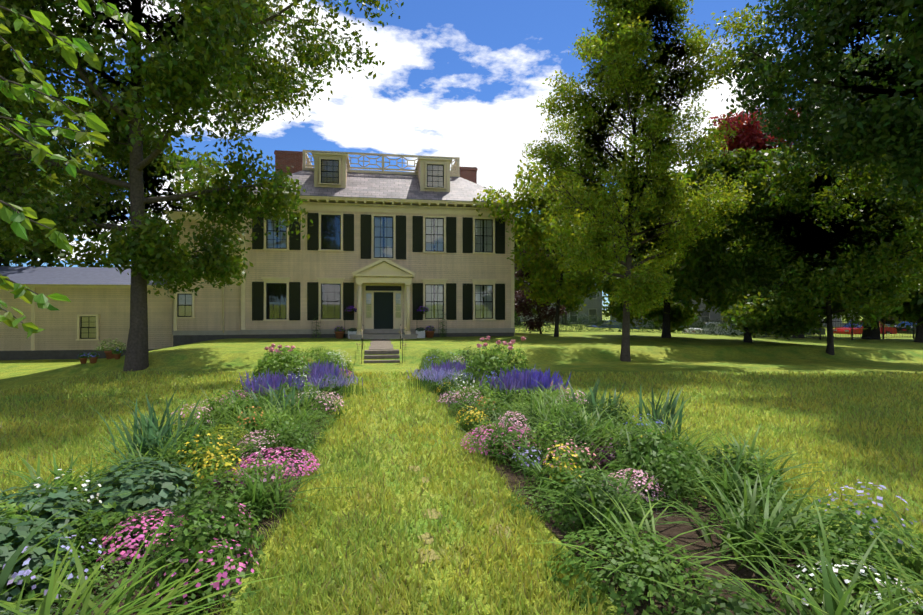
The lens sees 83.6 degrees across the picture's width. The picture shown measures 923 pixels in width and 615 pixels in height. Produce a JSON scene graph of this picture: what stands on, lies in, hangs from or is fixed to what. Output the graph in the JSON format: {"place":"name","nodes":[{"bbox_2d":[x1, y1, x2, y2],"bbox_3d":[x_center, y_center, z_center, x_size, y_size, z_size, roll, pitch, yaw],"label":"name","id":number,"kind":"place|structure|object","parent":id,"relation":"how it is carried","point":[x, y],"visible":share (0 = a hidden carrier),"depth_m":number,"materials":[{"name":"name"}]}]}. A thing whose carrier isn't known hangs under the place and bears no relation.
{"place":"outdoors","nodes":[
{"label":"outdoors","id":0,"kind":"place"},
{"bbox_2d":[0,0,146,338],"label":"dogwood branch","id":1,"kind":"object","parent":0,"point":[40,151],"visible":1,"depth_m":2.95,"materials":[{"name":"green plant"}]},
{"bbox_2d":[1,0,913,309],"label":"sky","id":2,"kind":"structure","parent":0,"point":[463,79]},
{"bbox_2d":[0,311,922,614],"bbox_3d":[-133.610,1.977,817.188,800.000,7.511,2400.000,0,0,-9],"label":"lawn ground","id":3,"kind":"structure","parent":0,"point":[568,351],"depth_m":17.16,"materials":[{"name":"green plant"}]},
{"bbox_2d":[0,161,90,266],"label":"tree","id":4,"kind":"object","parent":3,"relation":"on","point":[48,257],"visible":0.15,"depth_m":31.95,"materials":[{"name":"green plant"}]},
{"bbox_2d":[0,91,102,266],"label":"tree","id":5,"kind":"object","parent":3,"relation":"on","point":[78,126],"visible":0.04,"depth_m":32.79,"materials":[{"name":"green plant"}]},
{"bbox_2d":[0,0,130,259],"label":"tree","id":6,"kind":"object","parent":3,"relation":"on","point":[4,245],"visible":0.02,"depth_m":20.50,"materials":[{"name":"green plant"}]},
{"bbox_2d":[79,357,86,363],"bbox_3d":[-12.796,1.793,17.480,0.238,0.200,0.234,0,0,-9],"label":"pot","id":7,"kind":"object","parent":3,"relation":"on","point":[83,360],"visible":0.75,"depth_m":17.41,"materials":[{"name":"orange ceramic"}]},
{"bbox_2d":[78,353,87,358],"bbox_3d":[-12.793,1.613,17.483,0.341,0.219,0.353,0,0,-9],"label":"pot plant","id":8,"kind":"object","parent":7,"relation":"in","point":[83,355],"visible":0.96,"depth_m":17.40,"materials":[{"name":"blue plant"}]},
{"bbox_2d":[89,357,97,362],"bbox_3d":[-12.369,1.764,17.348,0.259,0.200,0.255,0,0,-9],"label":"pot","id":9,"kind":"object","parent":3,"relation":"on","point":[92,359],"visible":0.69,"depth_m":17.27,"materials":[{"name":"orange ceramic"}]},
{"bbox_2d":[87,352,98,357],"bbox_3d":[-12.370,1.592,17.352,0.339,0.210,0.354,0,0,-9],"label":"pot plant","id":10,"kind":"object","parent":9,"relation":"in","point":[93,354],"visible":1,"depth_m":17.27,"materials":[{"name":"green plant"}]},
{"bbox_2d":[104,350,114,358],"bbox_3d":[-12.031,1.632,17.759,0.432,0.300,0.426,0,0,-9],"label":"flower pot","id":11,"kind":"object","parent":3,"relation":"on","point":[109,355],"visible":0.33,"depth_m":17.61,"materials":[{"name":"orange ceramic"}]},
{"bbox_2d":[94,338,125,350],"bbox_3d":[-12.028,1.270,17.769,1.004,0.476,0.999,0,0,-9],"label":"potted hydrangea","id":12,"kind":"object","parent":11,"relation":"in","point":[110,347],"visible":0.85,"depth_m":17.66,"materials":[{"name":"green plant"}]},
{"bbox_2d":[114,353,120,358],"bbox_3d":[-11.626,1.646,17.450,0.216,0.200,0.213,0,0,-9],"label":"pot","id":13,"kind":"object","parent":3,"relation":"on","point":[116,356],"visible":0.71,"depth_m":17.39,"materials":[{"name":"orange ceramic"}]},
{"bbox_2d":[112,348,122,353],"bbox_3d":[-11.626,1.467,17.457,0.331,0.221,0.342,0,0,-9],"label":"pot plant","id":14,"kind":"object","parent":13,"relation":"in","point":[117,351],"visible":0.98,"depth_m":17.38,"materials":[{"name":"green plant"}]},
{"bbox_2d":[3,126,232,267],"bbox_3d":[-23.741,-6.250,37.920,14.150,18.373,15.013,0,0,-31],"label":"tree","id":15,"kind":"object","parent":3,"relation":"on","point":[201,169],"visible":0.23,"depth_m":37.32,"materials":[{"name":"green plant"}]},
{"bbox_2d":[20,371,351,614],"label":"bed soil","id":16,"kind":"structure","parent":3,"relation":"on","point":[258,527],"depth_m":3.34,"materials":[{"name":"brown soil"}]},
{"bbox_2d":[0,0,403,371],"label":"tree","id":17,"kind":"object","parent":3,"relation":"on","point":[210,37],"visible":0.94,"depth_m":16.18,"materials":[{"name":"green plant"}]},
{"bbox_2d":[0,150,521,359],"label":"house","id":18,"kind":"structure","parent":3,"relation":"on","point":[383,251],"depth_m":27.39,"materials":[{"name":"paint"}]},
{"bbox_2d":[345,297,356,313],"bbox_3d":[-5.748,-0.081,26.922,0.675,0.890,0.679,0,0,-9],"label":"hanging basket","id":19,"kind":"object","parent":18,"relation":"hanging from","point":[350,309],"visible":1,"depth_m":26.76,"materials":[{"name":"purple plant"}]},
{"bbox_2d":[417,298,428,313],"bbox_3d":[-2.053,-0.080,27.518,0.663,0.889,0.667,0,0,-9],"label":"hanging basket","id":20,"kind":"object","parent":18,"relation":"hanging from","point":[422,310],"visible":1,"depth_m":27.42,"materials":[{"name":"purple plant"}]},
{"bbox_2d":[312,305,316,337],"bbox_3d":[-7.533,0.744,26.823,0.453,1.700,0.013,0,0,-9],"label":"trellis","id":21,"kind":"object","parent":3,"relation":"on","point":[316,322],"visible":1,"depth_m":26.82,"materials":[{"name":"black metal"}]},
{"bbox_2d":[334,331,344,338],"bbox_3d":[-6.285,1.413,26.620,0.518,0.360,0.511,0,0,-9],"label":"terracotta pot","id":22,"kind":"object","parent":3,"relation":"on","point":[339,335],"visible":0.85,"depth_m":26.46,"materials":[{"name":"orange ceramic"}]},
{"bbox_2d":[334,326,345,331],"bbox_3d":[-6.291,1.098,26.623,0.638,0.335,0.661,0,0,-9],"label":"terracotta pot plant","id":23,"kind":"object","parent":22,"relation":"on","point":[338,329],"visible":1,"depth_m":26.44,"materials":[{"name":"green plant"}]},
{"bbox_2d":[348,331,356,338],"bbox_3d":[-5.599,1.393,26.580,0.460,0.400,0.460,0,0,-9],"label":"white planter","id":24,"kind":"object","parent":3,"relation":"on","point":[351,332],"visible":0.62,"depth_m":26.36,"materials":[{"name":"white ceramic"}]},
{"bbox_2d":[361,324,402,363],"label":"step rail posts","id":25,"kind":"object","parent":3,"relation":"on","point":[400,347],"visible":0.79,"depth_m":18.18,"materials":[{"name":"metal"}]},
{"bbox_2d":[364,339,399,362],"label":"steps","id":26,"kind":"structure","parent":3,"relation":"on","point":[377,346],"depth_m":18.80,"materials":[{"name":"grey stone"}]},
{"bbox_2d":[356,326,407,361],"bbox_3d":[-2.902,1.347,18.860,1.947,1.340,1.590,0,0,-9],"label":"handrail","id":27,"kind":"object","parent":3,"relation":"on","point":[362,329],"visible":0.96,"depth_m":19.02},
{"bbox_2d":[416,330,424,337],"bbox_3d":[-2.165,1.395,27.143,0.460,0.400,0.460,0,0,-9],"label":"white planter","id":28,"kind":"object","parent":3,"relation":"on","point":[421,334],"visible":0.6,"depth_m":26.95,"materials":[{"name":"white ceramic"}]},
{"bbox_2d":[425,331,434,337],"bbox_3d":[-1.676,1.416,27.375,0.518,0.360,0.511,0,0,-9],"label":"terracotta pot","id":29,"kind":"object","parent":3,"relation":"on","point":[429,334],"visible":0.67,"depth_m":27.21,"materials":[{"name":"orange ceramic"}]},
{"bbox_2d":[424,326,435,331],"bbox_3d":[-1.673,1.099,27.376,0.652,0.346,0.655,0,0,-9],"label":"terracotta pot plant","id":30,"kind":"object","parent":29,"relation":"in","point":[432,328],"visible":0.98,"depth_m":27.26,"materials":[{"name":"green plant"}]},
{"bbox_2d":[438,306,446,336],"bbox_3d":[-1.020,0.748,27.891,0.453,1.700,0.013,0,0,-9],"label":"trellis","id":31,"kind":"object","parent":3,"relation":"on","point":[442,322],"visible":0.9,"depth_m":27.86,"materials":[{"name":"black metal"}]},
{"bbox_2d":[409,466,510,562],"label":"dry leaves","id":32,"kind":"object","parent":3,"relation":"on","point":[427,534],"visible":0.56,"depth_m":3.94,"materials":[{"name":"beige plant"}]},
{"bbox_2d":[0,336,922,614],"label":"flower bed plants","id":33,"kind":"object","parent":3,"relation":"on","point":[284,364],"visible":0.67,"depth_m":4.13,"materials":[{"name":"green plant"}]},
{"bbox_2d":[514,213,553,324],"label":"tree","id":34,"kind":"object","parent":3,"relation":"on","point":[517,286],"depth_m":47.09,"materials":[{"name":"green plant"}]},
{"bbox_2d":[514,248,568,333],"bbox_3d":[4.450,-1.078,32.310,4.460,5.988,4.648,0,0,31],"label":"purple plum tree","id":35,"kind":"object","parent":3,"relation":"on","point":[519,305],"visible":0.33,"depth_m":31.66,"materials":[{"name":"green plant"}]},
{"bbox_2d":[520,267,601,324],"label":"row houses","id":36,"kind":"structure","parent":3,"relation":"on","point":[593,306],"depth_m":65.49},
{"bbox_2d":[524,226,597,324],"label":"tree","id":37,"kind":"object","parent":3,"relation":"on","point":[575,308],"visible":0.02,"depth_m":55.18,"materials":[{"name":"green plant"}]},
{"bbox_2d":[473,158,653,336],"bbox_3d":[5.620,-3.010,27.935,9.407,9.826,7.948,0,0,44],"label":"tree","id":38,"kind":"object","parent":3,"relation":"on","point":[551,285],"visible":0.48,"depth_m":27.15,"materials":[{"name":"green plant"}]},
{"bbox_2d":[514,313,743,335],"bbox_3d":[11.660,1.225,35.391,16.956,1.691,1.303,0,0,-9],"label":"hedge row","id":39,"kind":"object","parent":3,"relation":"on","point":[612,329],"visible":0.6,"depth_m":35.19,"materials":[{"name":"green plant"}]},
{"bbox_2d":[593,241,696,326],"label":"tree","id":40,"kind":"object","parent":3,"relation":"on","point":[679,301],"visible":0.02,"depth_m":55.80,"materials":[{"name":"green plant"}]},
{"bbox_2d":[519,0,774,361],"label":"feathery tree","id":41,"kind":"object","parent":3,"relation":"on","point":[618,45],"visible":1,"depth_m":18.09,"materials":[{"name":"green plant"}]},
{"bbox_2d":[552,157,779,337],"bbox_3d":[10.522,-2.954,26.481,10.711,9.712,9.990,0,0,38],"label":"tree","id":42,"kind":"object","parent":3,"relation":"on","point":[670,316],"visible":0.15,"depth_m":26.61,"materials":[{"name":"green plant"}]},
{"bbox_2d":[417,369,922,614],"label":"bed soil","id":43,"kind":"structure","parent":3,"relation":"on","point":[672,530],"depth_m":3.65,"materials":[{"name":"brown soil"}]},
{"bbox_2d":[705,106,800,155],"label":"copper beech tree","id":44,"kind":"object","parent":3,"relation":"on","point":[749,136],"visible":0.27,"depth_m":46.70,"materials":[{"name":"red plant"}]},
{"bbox_2d":[620,131,896,342],"bbox_3d":[14.118,-3.127,24.780,11.477,10.128,11.316,0,0,-9],"label":"maple tree","id":45,"kind":"object","parent":3,"relation":"on","point":[738,162],"visible":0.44,"depth_m":22.10,"materials":[{"name":"green plant"}]},
{"bbox_2d":[692,154,922,354],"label":"maple tree","id":46,"kind":"object","parent":3,"relation":"on","point":[886,284],"visible":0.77,"depth_m":19.54,"materials":[{"name":"green plant"}]},
{"bbox_2d":[700,0,922,208],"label":"tree","id":47,"kind":"object","parent":3,"relation":"on","point":[862,132],"visible":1,"depth_m":14.68,"materials":[{"name":"green plant"}]},
{"bbox_2d":[726,224,922,336],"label":"tree","id":48,"kind":"object","parent":3,"relation":"on","point":[836,305],"visible":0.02,"depth_m":35.00,"materials":[{"name":"green plant"}]},
{"bbox_2d":[753,316,915,339],"bbox_3d":[44.268,1.305,37.897,51.012,1.954,0.078,0,0,-9],"label":"iron picket fence","id":49,"kind":"object","parent":3,"relation":"on","point":[819,337],"visible":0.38,"depth_m":35.01,"materials":[{"name":"black metal"}]},
{"bbox_2d":[754,23,920,338],"bbox_3d":[27.465,-7.859,37.538,14.379,20.757,15.663,0,0,-9],"label":"oak tree","id":50,"kind":"object","parent":3,"relation":"on","point":[874,332],"visible":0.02,"depth_m":34.00,"materials":[{"name":"green plant"}]},
{"bbox_2d":[845,214,922,342],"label":"tree","id":51,"kind":"object","parent":3,"relation":"on","point":[911,311],"visible":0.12,"depth_m":31.68,"materials":[{"name":"green plant"}]},
{"bbox_2d":[586,320,637,328],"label":"blue car","id":52,"kind":"object","parent":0,"point":[608,321],"visible":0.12,"depth_m":46.61,"materials":[{"name":"blue paint"}]},
{"bbox_2d":[610,267,736,326],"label":"grey house across street","id":53,"kind":"structure","parent":0,"point":[711,315],"depth_m":59.55,"materials":[{"name":"grey"}]},
{"bbox_2d":[682,322,742,334],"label":"white hatchback car","id":54,"kind":"object","parent":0,"point":[710,325],"visible":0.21,"depth_m":40.32,"materials":[{"name":"white paint"}]},
{"bbox_2d":[771,327,825,334],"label":"car","id":55,"kind":"object","parent":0,"point":[810,332],"visible":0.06,"depth_m":41.65,"materials":[{"name":"grey paint"}]},
{"bbox_2d":[739,295,862,326],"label":"white house","id":56,"kind":"structure","parent":0,"point":[838,323],"depth_m":61.07,"materials":[{"name":"white"}]},
{"bbox_2d":[833,321,896,333],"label":"red sedan car","id":57,"kind":"object","parent":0,"point":[857,329],"visible":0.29,"depth_m":42.85,"materials":[{"name":"red paint"}]},
{"bbox_2d":[884,319,905,326],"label":"silver car","id":58,"kind":"object","parent":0,"point":[888,323],"visible":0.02,"depth_m":53.02,"materials":[{"name":"grey paint"}]},
{"bbox_2d":[893,321,916,333],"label":"car","id":59,"kind":"object","parent":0,"point":[904,329],"visible":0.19,"depth_m":43.64,"materials":[{"name":"grey paint"}]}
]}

